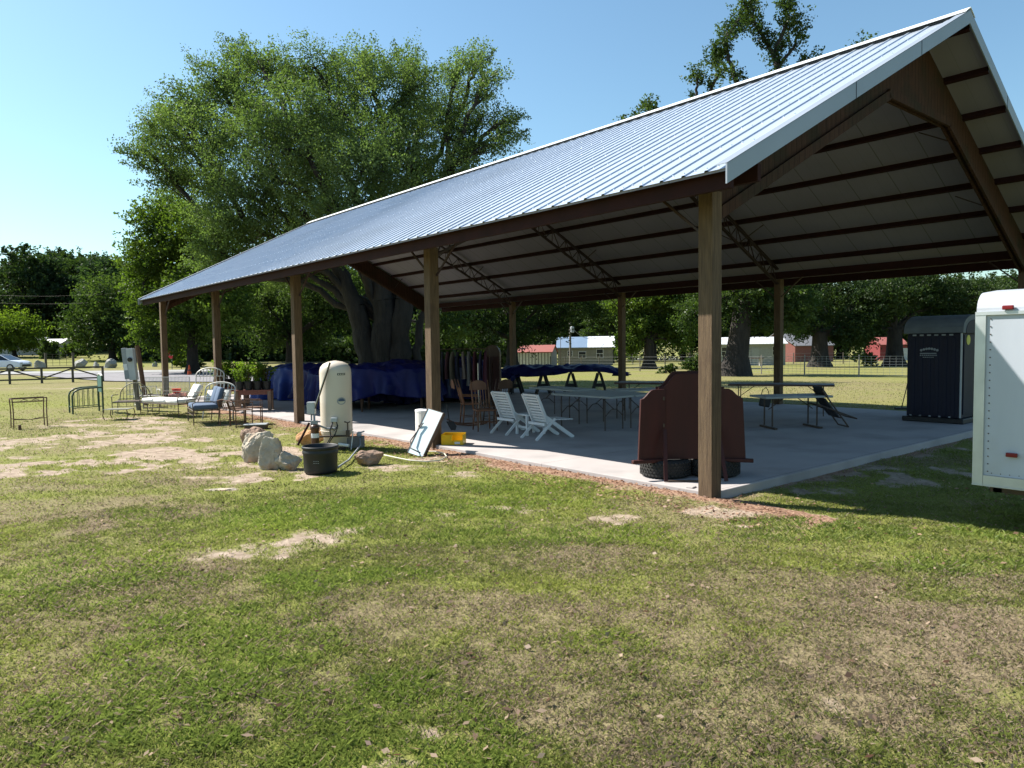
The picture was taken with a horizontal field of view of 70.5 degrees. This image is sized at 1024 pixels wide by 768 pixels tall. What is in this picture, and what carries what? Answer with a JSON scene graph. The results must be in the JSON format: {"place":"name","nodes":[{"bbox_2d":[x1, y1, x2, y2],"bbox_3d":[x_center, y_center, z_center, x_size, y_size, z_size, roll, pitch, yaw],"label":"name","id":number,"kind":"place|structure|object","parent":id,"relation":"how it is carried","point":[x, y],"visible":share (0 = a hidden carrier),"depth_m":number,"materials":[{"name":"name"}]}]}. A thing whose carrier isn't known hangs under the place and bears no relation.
{"place":"outdoors","nodes":[
{"label":"outdoors","id":0,"kind":"place"},
{"bbox_2d":[0,369,212,373],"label":"road","id":1,"kind":"structure","parent":0,"point":[50,372],"depth_m":62.44,"materials":[{"name":"asphalt"}]},
{"bbox_2d":[29,372,252,381],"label":"driveway","id":2,"kind":"structure","parent":0,"point":[121,376],"depth_m":51.69,"materials":[{"name":"concrete"}]},
{"bbox_2d":[0,344,1023,767],"bbox_3d":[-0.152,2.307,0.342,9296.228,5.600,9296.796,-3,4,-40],"label":"ground","id":3,"kind":"structure","parent":0,"point":[196,460],"depth_m":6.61,"materials":[{"name":"green plant"}]},
{"bbox_2d":[0,355,31,370],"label":"parked car","id":4,"kind":"object","parent":3,"relation":"on","point":[8,361],"visible":0.88,"depth_m":66.20,"materials":[{"name":"white paint"}]},
{"bbox_2d":[0,304,54,356],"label":"ornamental tree","id":5,"kind":"object","parent":3,"relation":"on","point":[17,332],"visible":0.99,"depth_m":95.11,"materials":[{"name":"green plant"}]},
{"bbox_2d":[9,396,47,428],"bbox_3d":[-12.166,0.709,18.245,0.767,0.742,0.366,-4,4,-45],"label":"console table","id":6,"kind":"object","parent":3,"relation":"on","point":[24,398],"visible":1,"depth_m":18.17,"materials":[{"name":"brown metal"}]},
{"bbox_2d":[0,242,75,338],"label":"tree","id":7,"kind":"object","parent":3,"relation":"on","point":[34,301],"visible":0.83,"depth_m":111.09,"materials":[{"name":"green plant"}]},
{"bbox_2d":[2,269,81,338],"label":"tree","id":8,"kind":"object","parent":3,"relation":"on","point":[67,295],"visible":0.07,"depth_m":115.59,"materials":[{"name":"green plant"}]},
{"bbox_2d":[0,246,84,336],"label":"tree","id":9,"kind":"object","parent":3,"relation":"on","point":[43,266],"visible":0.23,"depth_m":114.70,"materials":[{"name":"green plant"}]},
{"bbox_2d":[36,338,62,358],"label":"bush","id":10,"kind":"object","parent":3,"relation":"on","point":[49,347],"visible":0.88,"depth_m":91.81,"materials":[{"name":"green plant"}]},
{"bbox_2d":[0,366,103,383],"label":"rail fence","id":11,"kind":"object","parent":3,"relation":"on","point":[41,377],"visible":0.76,"depth_m":43.48,"materials":[{"name":"wood"}]},
{"bbox_2d":[44,353,74,366],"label":"field gate","id":12,"kind":"structure","parent":3,"relation":"on","point":[66,359],"depth_m":73.31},
{"bbox_2d":[34,246,89,263],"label":"tree","id":13,"kind":"object","parent":3,"relation":"on","point":[60,252],"visible":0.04,"depth_m":127.73,"materials":[{"name":"green plant"}]},
{"bbox_2d":[60,342,88,357],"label":"bush","id":14,"kind":"object","parent":3,"relation":"on","point":[67,350],"visible":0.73,"depth_m":94.47,"materials":[{"name":"green plant"}]},
{"bbox_2d":[54,251,112,347],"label":"tree","id":15,"kind":"object","parent":3,"relation":"on","point":[73,263],"visible":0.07,"depth_m":119.69,"materials":[{"name":"green plant"}]},
{"bbox_2d":[68,373,103,413],"bbox_3d":[-13.057,0.280,22.195,0.854,1.198,0.802,-3,4,-38],"label":"bed frame","id":16,"kind":"object","parent":3,"relation":"on","point":[99,386],"visible":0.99,"depth_m":22.15,"materials":[{"name":"green paint"}]},
{"bbox_2d":[67,250,127,351],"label":"tree","id":17,"kind":"object","parent":3,"relation":"on","point":[90,263],"visible":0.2,"depth_m":109.66,"materials":[{"name":"green plant"}]},
{"bbox_2d":[44,262,151,360],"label":"leafy tree","id":18,"kind":"object","parent":3,"relation":"on","point":[99,317],"visible":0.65,"depth_m":86.44,"materials":[{"name":"green plant"}]},
{"bbox_2d":[111,383,152,414],"bbox_3d":[-11.356,0.426,21.709,0.976,0.915,0.804,-2,3,-14],"label":"patio chair","id":19,"kind":"object","parent":3,"relation":"on","point":[126,401],"visible":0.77,"depth_m":21.78,"materials":[{"name":"grey metal"}]},
{"bbox_2d":[121,348,143,409],"bbox_3d":[-11.978,-0.112,22.925,0.418,2.080,0.385,-6,3,0],"label":"electric meter stand","id":20,"kind":"object","parent":3,"relation":"on","point":[129,364],"visible":0.96,"depth_m":22.80,"materials":[{"name":"grey metal"}]},
{"bbox_2d":[135,345,148,404],"bbox_3d":[-12.847,-0.259,25.160,0.382,2.166,0.150,-1,3,0],"label":"leaning post","id":21,"kind":"object","parent":3,"relation":"on","point":[140,364],"visible":0.66,"depth_m":25.09,"materials":[{"name":"wood"}]},
{"bbox_2d":[126,377,189,394],"bbox_3d":[-12.861,0.198,26.345,2.324,0.910,0.030,-1,3,0],"label":"panel","id":22,"kind":"object","parent":3,"relation":"on","point":[160,378],"visible":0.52,"depth_m":26.33,"materials":[{"name":"grey metal"}]},
{"bbox_2d":[139,391,201,417],"bbox_3d":[-9.872,0.568,20.969,1.826,0.672,0.804,1,4,31],"label":"chaise lounge","id":23,"kind":"object","parent":3,"relation":"on","point":[174,401],"visible":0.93,"depth_m":20.70,"materials":[{"name":"fabric"}]},
{"bbox_2d":[153,344,202,366],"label":"bush","id":24,"kind":"object","parent":3,"relation":"on","point":[175,363],"visible":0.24,"depth_m":74.09,"materials":[{"name":"green plant"}]},
{"bbox_2d":[107,185,266,373],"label":"leafy tree","id":25,"kind":"object","parent":3,"relation":"on","point":[152,267],"visible":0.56,"depth_m":54.97,"materials":[{"name":"green plant"}]},
{"bbox_2d":[186,386,225,425],"bbox_3d":[-7.924,0.539,18.763,0.804,0.916,1.276,-3,4,-30],"label":"patio chair","id":26,"kind":"object","parent":3,"relation":"on","point":[218,392],"visible":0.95,"depth_m":18.39,"materials":[{"name":"fabric"}]},
{"bbox_2d":[195,367,224,409],"bbox_3d":[-9.447,0.145,22.637,0.887,1.332,0.367,-1,3,-6],"label":"iron headboard","id":27,"kind":"object","parent":3,"relation":"on","point":[203,376],"visible":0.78,"depth_m":22.71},
{"bbox_2d":[202,382,235,418],"bbox_3d":[-7.957,0.444,19.701,0.888,1.012,0.285,0,3,6],"label":"iron headboard","id":28,"kind":"object","parent":3,"relation":"on","point":[213,383],"visible":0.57,"depth_m":19.74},
{"bbox_2d":[217,399,244,425],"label":"iron chair","id":29,"kind":"object","parent":3,"relation":"on","point":[220,400],"visible":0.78,"depth_m":17.97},
{"bbox_2d":[226,400,252,427],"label":"iron chair","id":30,"kind":"object","parent":3,"relation":"on","point":[234,409],"visible":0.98,"depth_m":17.50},
{"bbox_2d":[240,426,265,442],"bbox_3d":[-5.005,1.080,14.098,0.544,0.501,0.374,-2,3,-17],"label":"rock","id":31,"kind":"object","parent":3,"relation":"on","point":[253,429],"visible":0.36,"depth_m":13.98,"materials":[{"name":"brown stone"}]},
{"bbox_2d":[241,431,273,462],"bbox_3d":[-4.326,1.115,12.314,0.540,0.749,0.321,19,-1,-12],"label":"rock","id":32,"kind":"object","parent":3,"relation":"on","point":[251,444],"visible":0.52,"depth_m":12.19,"materials":[{"name":"stone"}]},
{"bbox_2d":[258,436,282,469],"bbox_3d":[-3.849,1.150,11.572,0.398,0.652,0.315,-1,3,-12],"label":"rock","id":33,"kind":"object","parent":3,"relation":"on","point":[270,450],"visible":0.73,"depth_m":11.45,"materials":[{"name":"stone"}]},
{"bbox_2d":[274,451,301,470],"bbox_3d":[-3.554,1.240,11.454,0.471,0.367,0.298,-1,3,-6],"label":"rock","id":34,"kind":"object","parent":3,"relation":"on","point":[284,460],"visible":0.92,"depth_m":11.37,"materials":[{"name":"stone"}]},
{"bbox_2d":[296,430,323,445],"bbox_3d":[-3.946,1.080,14.175,0.543,0.375,0.388,1,4,35],"label":"rock","id":35,"kind":"object","parent":3,"relation":"on","point":[306,439],"visible":0.4,"depth_m":14.09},
{"bbox_2d":[297,402,335,445],"bbox_3d":[-3.587,0.766,13.331,0.719,0.870,0.245,-1,3,0],"label":"water pump","id":36,"kind":"object","parent":3,"relation":"on","point":[315,426],"visible":0.84,"depth_m":13.29,"materials":[{"name":"grey metal"}]},
{"bbox_2d":[107,26,533,363],"bbox_3d":[-10.398,-10.117,39.577,23.591,20.731,14.944,-1,3,0],"label":"oak tree","id":37,"kind":"object","parent":3,"relation":"on","point":[311,159],"visible":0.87,"depth_m":37.50,"materials":[{"name":"green plant"}]},
{"bbox_2d":[302,443,338,474],"bbox_3d":[-2.944,1.146,11.144,0.550,0.410,0.550,-3,4,-40],"label":"planter tub","id":38,"kind":"object","parent":3,"relation":"on","point":[320,458],"visible":1,"depth_m":10.93,"materials":[{"name":"black plastic"}]},
{"bbox_2d":[319,361,353,449],"bbox_3d":[-3.317,0.399,13.674,0.731,1.680,0.728,-1,3,0],"label":"pressure tank","id":39,"kind":"object","parent":3,"relation":"on","point":[336,402],"visible":0.91,"depth_m":13.48,"materials":[{"name":"beige paint"}]},
{"bbox_2d":[347,431,364,447],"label":"pump","id":40,"kind":"structure","parent":3,"relation":"on","point":[355,443],"depth_m":13.69,"materials":[{"name":"grey metal"}]},
{"bbox_2d":[227,265,491,361],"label":"leafy tree","id":41,"kind":"object","parent":3,"relation":"on","point":[271,330],"visible":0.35,"depth_m":61.58,"materials":[{"name":"green plant"}]},
{"bbox_2d":[354,450,383,465],"bbox_3d":[-2.334,1.211,11.845,0.489,0.266,0.293,-1,3,-6],"label":"rock","id":42,"kind":"object","parent":3,"relation":"on","point":[367,458],"visible":1,"depth_m":11.77,"materials":[{"name":"brown stone"}]},
{"bbox_2d":[407,408,445,456],"bbox_3d":[-1.513,0.871,12.817,0.649,0.860,0.357,-3,4,-40],"label":"foam panel","id":43,"kind":"object","parent":3,"relation":"on","point":[424,436],"visible":0.89,"depth_m":12.78,"materials":[{"name":"plastic"}]},
{"bbox_2d":[38,317,883,366],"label":"wood","id":44,"kind":"object","parent":3,"relation":"on","point":[233,352],"visible":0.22,"depth_m":86.67,"materials":[{"name":"green plant"}]},
{"bbox_2d":[0,413,1023,767],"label":"fallen leaves","id":45,"kind":"object","parent":3,"relation":"on","point":[818,737],"visible":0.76,"depth_m":6.26,"materials":[{"name":"brown plant"}]},
{"bbox_2d":[494,306,538,348],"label":"tree","id":46,"kind":"object","parent":3,"relation":"on","point":[530,320],"visible":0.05,"depth_m":128.71,"materials":[{"name":"green plant"}]},
{"bbox_2d":[416,299,632,367],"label":"oak tree","id":47,"kind":"object","parent":3,"relation":"on","point":[592,310],"visible":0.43,"depth_m":77.47,"materials":[{"name":"green plant"}]},
{"bbox_2d":[518,345,557,364],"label":"storage shed","id":48,"kind":"structure","parent":3,"relation":"on","point":[546,352],"depth_m":84.62,"materials":[{"name":"white"}]},
{"bbox_2d":[533,305,586,353],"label":"tree","id":49,"kind":"object","parent":3,"relation":"on","point":[547,342],"visible":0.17,"depth_m":131.31,"materials":[{"name":"green plant"}]},
{"bbox_2d":[176,389,972,497],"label":"slab","id":50,"kind":"structure","parent":3,"relation":"on","point":[792,448],"depth_m":14.25,"materials":[{"name":"concrete"}]},
{"bbox_2d":[235,389,273,411],"bbox_3d":[-7.708,0.476,21.682,1.050,0.620,0.592,-1,3,-11],"label":"wooden bench","id":51,"kind":"object","parent":50,"relation":"on","point":[268,393],"visible":0.75,"depth_m":21.45,"materials":[{"name":"red wood"}]},
{"bbox_2d":[229,368,249,389],"bbox_3d":[-8.038,-0.154,21.474,0.677,0.660,0.622,-3,4,-39],"label":"potted shrub","id":52,"kind":"object","parent":51,"relation":"on","point":[239,382],"visible":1,"depth_m":21.35,"materials":[{"name":"green plant"}]},
{"bbox_2d":[233,361,260,389],"bbox_3d":[-7.814,-0.259,21.478,0.668,0.862,0.616,0,3,21],"label":"potted shrub","id":53,"kind":"object","parent":51,"relation":"on","point":[248,382],"visible":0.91,"depth_m":21.43,"materials":[{"name":"green plant"}]},
{"bbox_2d":[249,364,265,389],"bbox_3d":[-7.585,-0.218,21.531,0.520,0.769,0.728,-2,4,-29],"label":"potted shrub","id":54,"kind":"object","parent":51,"relation":"on","point":[257,381],"visible":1,"depth_m":21.44,"materials":[{"name":"green plant"}]},
{"bbox_2d":[256,367,277,389],"bbox_3d":[-7.359,-0.183,21.653,0.732,0.680,0.417,-1,3,-13],"label":"potted shrub","id":55,"kind":"object","parent":51,"relation":"on","point":[266,384],"visible":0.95,"depth_m":21.59,"materials":[{"name":"green plant"}]},
{"bbox_2d":[250,363,304,400],"bbox_3d":[-7.525,-0.131,26.781,4.584,1.265,3.284,1,4,33],"label":"tarpaulin","id":56,"kind":"object","parent":50,"relation":"on","point":[281,379],"visible":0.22,"depth_m":25.49,"materials":[{"name":"plastic"}]},
{"bbox_2d":[288,362,404,409],"bbox_3d":[-5.083,-0.010,22.791,3.294,1.381,3.054,-3,4,-40],"label":"tarpaulin","id":57,"kind":"object","parent":50,"relation":"on","point":[311,380],"visible":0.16,"depth_m":21.92,"materials":[{"name":"plastic"}]},
{"bbox_2d":[360,397,425,411],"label":"dining table","id":58,"kind":"object","parent":50,"relation":"on","point":[368,401],"visible":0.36,"depth_m":20.59,"materials":[{"name":"brown wood"}]},
{"bbox_2d":[351,358,446,400],"bbox_3d":[-3.471,-0.132,21.070,3.178,1.224,2.301,-1,3,0],"label":"tarpaulin","id":59,"kind":"object","parent":58,"relation":"on","point":[401,378],"visible":0.8,"depth_m":20.15,"materials":[{"name":"plastic"}]},
{"bbox_2d":[415,408,426,430],"bbox_3d":[-1.752,0.794,15.013,0.510,0.545,0.510,-3,4,-40],"label":"storage drum","id":60,"kind":"object","parent":50,"relation":"on","point":[419,414],"visible":0.34,"depth_m":14.82,"materials":[{"name":"white plastic"}]},
{"bbox_2d":[383,356,484,404],"bbox_3d":[-2.454,-0.177,24.201,3.284,1.498,4.328,2,4,39],"label":"tarpaulin","id":61,"kind":"object","parent":50,"relation":"on","point":[453,393],"visible":0.11,"depth_m":23.15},
{"bbox_2d":[441,432,465,444],"bbox_3d":[-1.101,1.031,13.670,0.410,0.200,0.360,0,3,7],"label":"storage bin","id":62,"kind":"object","parent":50,"relation":"on","point":[453,438],"visible":1,"depth_m":13.54,"materials":[{"name":"yellow plastic"}]},
{"bbox_2d":[440,348,491,407],"bbox_3d":[-1.502,-0.173,21.591,1.736,1.764,0.640,0,3,7],"label":"clothes rack","id":63,"kind":"object","parent":50,"relation":"on","point":[489,372],"visible":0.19,"depth_m":21.50,"materials":[{"name":"metal"}]},
{"bbox_2d":[449,352,455,385],"bbox_3d":[-1.776,-0.475,21.608,0.141,1.039,0.510,0,3,13],"label":"garment","id":64,"kind":"object","parent":63,"relation":"hanging from","point":[452,367],"visible":0.91,"depth_m":21.49,"materials":[{"name":"fabric"}]},
{"bbox_2d":[466,352,471,385],"bbox_3d":[-1.268,-0.476,21.546,0.142,1.042,0.510,0,3,12],"label":"garment","id":65,"kind":"object","parent":63,"relation":"hanging from","point":[469,369],"visible":0.9,"depth_m":21.38,"materials":[{"name":"fabric"}]},
{"bbox_2d":[472,352,476,391],"bbox_3d":[-1.120,-0.388,21.534,0.154,1.221,0.510,0,3,11],"label":"garment","id":66,"kind":"object","parent":63,"relation":"hanging from","point":[474,374],"visible":0.73,"depth_m":21.36,"materials":[{"name":"fabric"}]},
{"bbox_2d":[446,379,486,425],"bbox_3d":[-1.057,0.416,16.852,0.890,1.081,0.523,-2,3,-14],"label":"rocking chair","id":67,"kind":"object","parent":50,"relation":"on","point":[461,396],"visible":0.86,"depth_m":16.72,"materials":[{"name":"orange wood"}]},
{"bbox_2d":[470,380,497,431],"bbox_3d":[-0.643,0.463,15.902,0.478,1.084,0.669,-2,3,-21],"label":"wooden chair","id":68,"kind":"object","parent":50,"relation":"on","point":[477,385],"visible":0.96,"depth_m":15.99,"materials":[{"name":"orange wood"}]},
{"bbox_2d":[484,345,501,404],"bbox_3d":[-0.594,-0.288,22.596,0.520,1.860,0.460,0,3,6],"label":"armoire","id":69,"kind":"object","parent":50,"relation":"on","point":[495,362],"visible":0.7,"depth_m":22.38,"materials":[{"name":"brown wood"}]},
{"bbox_2d":[485,357,491,398],"bbox_3d":[-0.732,-0.196,22.412,0.216,1.300,0.020,0,3,6],"label":"door","id":70,"kind":"structure","parent":69,"relation":"in","point":[487,357],"depth_m":22.40,"materials":[{"name":"brown wood"}]},
{"bbox_2d":[492,357,499,396],"bbox_3d":[-0.493,-0.198,22.388,0.216,1.300,0.020,0,3,6],"label":"door","id":71,"kind":"structure","parent":69,"relation":"in","point":[495,360],"depth_m":22.37,"materials":[{"name":"brown wood"}]},
{"bbox_2d":[482,379,512,425],"bbox_3d":[-0.323,0.415,16.725,0.478,1.084,0.669,-3,4,-36],"label":"wooden chair","id":72,"kind":"object","parent":50,"relation":"on","point":[505,384],"visible":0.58,"depth_m":16.54,"materials":[{"name":"brown wood"}]},
{"bbox_2d":[490,391,539,435],"bbox_3d":[0.063,0.598,15.284,0.944,0.919,0.550,-3,4,-38],"label":"slatted chair","id":73,"kind":"object","parent":50,"relation":"on","point":[506,416],"visible":0.8,"depth_m":15.11,"materials":[{"name":"white paint"}]},
{"bbox_2d":[515,412,545,435],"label":"side table","id":74,"kind":"object","parent":50,"relation":"on","point":[526,414],"visible":0.54,"depth_m":14.98,"materials":[{"name":"white paint"}]},
{"bbox_2d":[520,393,573,440],"bbox_3d":[0.700,0.637,14.401,0.944,0.919,0.550,-3,4,-33],"label":"slatted chair","id":75,"kind":"object","parent":50,"relation":"on","point":[535,418],"visible":0.94,"depth_m":14.27,"materials":[{"name":"white paint"}]},
{"bbox_2d":[529,386,595,417],"bbox_3d":[1.271,0.467,18.535,0.760,0.740,1.830,-3,4,-34],"label":"folding table","id":76,"kind":"object","parent":50,"relation":"on","point":[567,389],"visible":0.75,"depth_m":18.24,"materials":[{"name":"metal"}]},
{"bbox_2d":[138,7,1023,497],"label":"pavilion","id":77,"kind":"structure","parent":50,"relation":"on","point":[896,155],"depth_m":15.73,"materials":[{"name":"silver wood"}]},
{"bbox_2d":[551,392,633,430],"bbox_3d":[1.764,0.593,16.081,0.760,0.740,1.830,-3,4,-40],"label":"folding table","id":78,"kind":"object","parent":50,"relation":"on","point":[603,396],"visible":0.99,"depth_m":15.79,"materials":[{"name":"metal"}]},
{"bbox_2d":[592,372,605,389],"bbox_3d":[3.319,-0.073,27.620,0.613,0.813,1.000,0,3,6],"label":"sawhorse","id":79,"kind":"object","parent":50,"relation":"on","point":[595,383],"visible":0.76,"depth_m":27.17,"materials":[{"name":"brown wood"}]},
{"bbox_2d":[577,390,646,427],"bbox_3d":[2.387,0.559,16.550,0.760,0.740,1.830,-3,4,-40],"label":"folding table","id":80,"kind":"object","parent":50,"relation":"on","point":[638,394],"visible":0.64,"depth_m":16.52,"materials":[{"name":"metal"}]},
{"bbox_2d":[606,387,654,420],"bbox_3d":[3.296,0.483,17.752,1.830,0.740,0.760,-1,3,-11],"label":"folding table","id":81,"kind":"object","parent":50,"relation":"on","point":[634,389],"visible":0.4,"depth_m":17.46,"materials":[{"name":"metal"}]},
{"bbox_2d":[614,381,663,408],"bbox_3d":[4.128,0.337,19.888,2.500,0.780,0.800,1,3,23],"label":"folding table","id":82,"kind":"object","parent":50,"relation":"on","point":[641,382],"visible":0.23,"depth_m":19.92,"materials":[{"name":"metal"}]},
{"bbox_2d":[640,459,690,478],"bbox_3d":[2.140,1.154,10.124,0.703,0.240,0.703,-3,4,-40],"label":"tyre","id":83,"kind":"object","parent":50,"relation":"on","point":[679,468],"visible":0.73,"depth_m":9.84,"materials":[{"name":"rubber"}]},
{"bbox_2d":[631,371,753,481],"bbox_3d":[2.433,0.558,9.812,1.649,1.455,0.498,-1,3,0],"label":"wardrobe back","id":84,"kind":"object","parent":50,"relation":"on","point":[668,420],"visible":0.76,"depth_m":9.87,"materials":[{"name":"brown wood"}]},
{"bbox_2d":[689,459,740,477],"bbox_3d":[2.830,1.144,10.144,0.703,0.240,0.703,-3,4,-40],"label":"tyre","id":85,"kind":"object","parent":50,"relation":"on","point":[733,469],"visible":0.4,"depth_m":9.89,"materials":[{"name":"rubber"}]},
{"bbox_2d":[728,382,834,415],"bbox_3d":[6.829,0.380,18.425,2.500,0.780,0.800,1,3,23],"label":"folding table","id":86,"kind":"object","parent":50,"relation":"on","point":[809,385],"visible":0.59,"depth_m":18.23,"materials":[{"name":"metal"}]},
{"bbox_2d":[750,393,832,429],"bbox_3d":[5.979,0.586,15.555,1.500,0.700,0.760,-1,3,-7],"label":"folding table","id":87,"kind":"object","parent":50,"relation":"on","point":[788,396],"visible":1,"depth_m":15.43,"materials":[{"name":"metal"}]},
{"bbox_2d":[808,385,856,426],"bbox_3d":[6.835,0.470,15.466,0.852,0.869,0.511,-1,3,0],"label":"folding chair","id":88,"kind":"object","parent":50,"relation":"on","point":[825,405],"visible":0.91,"depth_m":15.32,"materials":[{"name":"metal"}]},
{"bbox_2d":[902,314,974,423],"bbox_3d":[9.838,-0.363,16.515,1.326,2.390,1.260,-3,4,-40],"label":"portable toilet","id":89,"kind":"object","parent":50,"relation":"on","point":[940,368],"visible":0.9,"depth_m":16.07,"materials":[{"name":"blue plastic"}]},
{"bbox_2d":[962,335,974,414],"bbox_3d":[10.202,-0.220,16.094,0.960,1.740,0.018,-3,4,-40],"label":"door","id":90,"kind":"structure","parent":89,"relation":"in","point":[969,350],"depth_m":15.97,"materials":[{"name":"black plastic"}]},
{"bbox_2d":[556,336,614,364],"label":"farmhouse","id":91,"kind":"object","parent":3,"relation":"on","point":[590,350],"visible":0.8,"depth_m":95.62,"materials":[{"name":"beige"}]},
{"bbox_2d":[577,310,633,362],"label":"oak tree","id":92,"kind":"object","parent":3,"relation":"on","point":[592,329],"visible":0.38,"depth_m":111.49,"materials":[{"name":"green plant"}]},
{"bbox_2d":[597,293,697,368],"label":"oak tree","id":93,"kind":"object","parent":3,"relation":"on","point":[641,325],"visible":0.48,"depth_m":68.35,"materials":[{"name":"green plant"}]},
{"bbox_2d":[678,353,697,370],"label":"bush","id":94,"kind":"object","parent":3,"relation":"on","point":[690,364],"visible":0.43,"depth_m":52.51,"materials":[{"name":"green plant"}]},
{"bbox_2d":[683,307,728,350],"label":"tree","id":95,"kind":"object","parent":3,"relation":"on","point":[722,335],"visible":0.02,"depth_m":136.10,"materials":[{"name":"green plant"}]},
{"bbox_2d":[612,0,877,375],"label":"oak tree","id":96,"kind":"object","parent":3,"relation":"on","point":[747,307],"visible":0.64,"depth_m":45.67,"materials":[{"name":"green plant"}]},
{"bbox_2d":[721,337,787,364],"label":"mobile home","id":97,"kind":"object","parent":3,"relation":"on","point":[760,346],"visible":0.29,"depth_m":83.20,"materials":[{"name":"white"}]},
{"bbox_2d":[770,333,834,361],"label":"brick house","id":98,"kind":"structure","parent":3,"relation":"on","point":[797,347],"depth_m":108.10,"materials":[{"name":"red"}]},
{"bbox_2d":[749,355,906,376],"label":"wire fence","id":99,"kind":"object","parent":3,"relation":"on","point":[804,356],"visible":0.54,"depth_m":45.10,"materials":[{"name":"metal"}]},
{"bbox_2d":[783,276,932,366],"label":"oak tree","id":100,"kind":"object","parent":3,"relation":"on","point":[883,297],"visible":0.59,"depth_m":70.11,"materials":[{"name":"green plant"}]},
{"bbox_2d":[850,350,879,365],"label":"bush","id":101,"kind":"object","parent":3,"relation":"on","point":[866,361],"visible":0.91,"depth_m":72.82,"materials":[{"name":"green plant"}]},
{"bbox_2d":[866,337,907,360],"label":"red barn","id":102,"kind":"structure","parent":3,"relation":"on","point":[879,352],"depth_m":117.75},
{"bbox_2d":[857,269,1017,365],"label":"oak tree","id":103,"kind":"object","parent":3,"relation":"on","point":[939,303],"visible":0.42,"depth_m":72.21,"materials":[{"name":"green plant"}]},
{"bbox_2d":[971,289,1023,495],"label":"cargo trailer","id":104,"kind":"object","parent":3,"relation":"on","point":[998,440],"visible":1,"depth_m":7.34,"materials":[{"name":"metal"}]},
{"bbox_2d":[0,0,1023,344],"label":"sky","id":105,"kind":"structure","parent":0,"point":[73,72],"materials":[{"name":"blue"}]},
{"bbox_3d":[1.726,-0.486,27.750,3.900,0.030,1.000,0,3,5],"label":"plywood sheet","id":106,"kind":"object","parent":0,"visible":0},
{"bbox_2d":[501,363,630,377],"bbox_3d":[1.726,-0.515,27.755,5.633,0.546,1.671,0,3,5],"label":"tarpaulin","id":107,"kind":"object","parent":106,"relation":"on","point":[529,370],"visible":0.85,"depth_m":27.17,"materials":[{"name":"plastic"}]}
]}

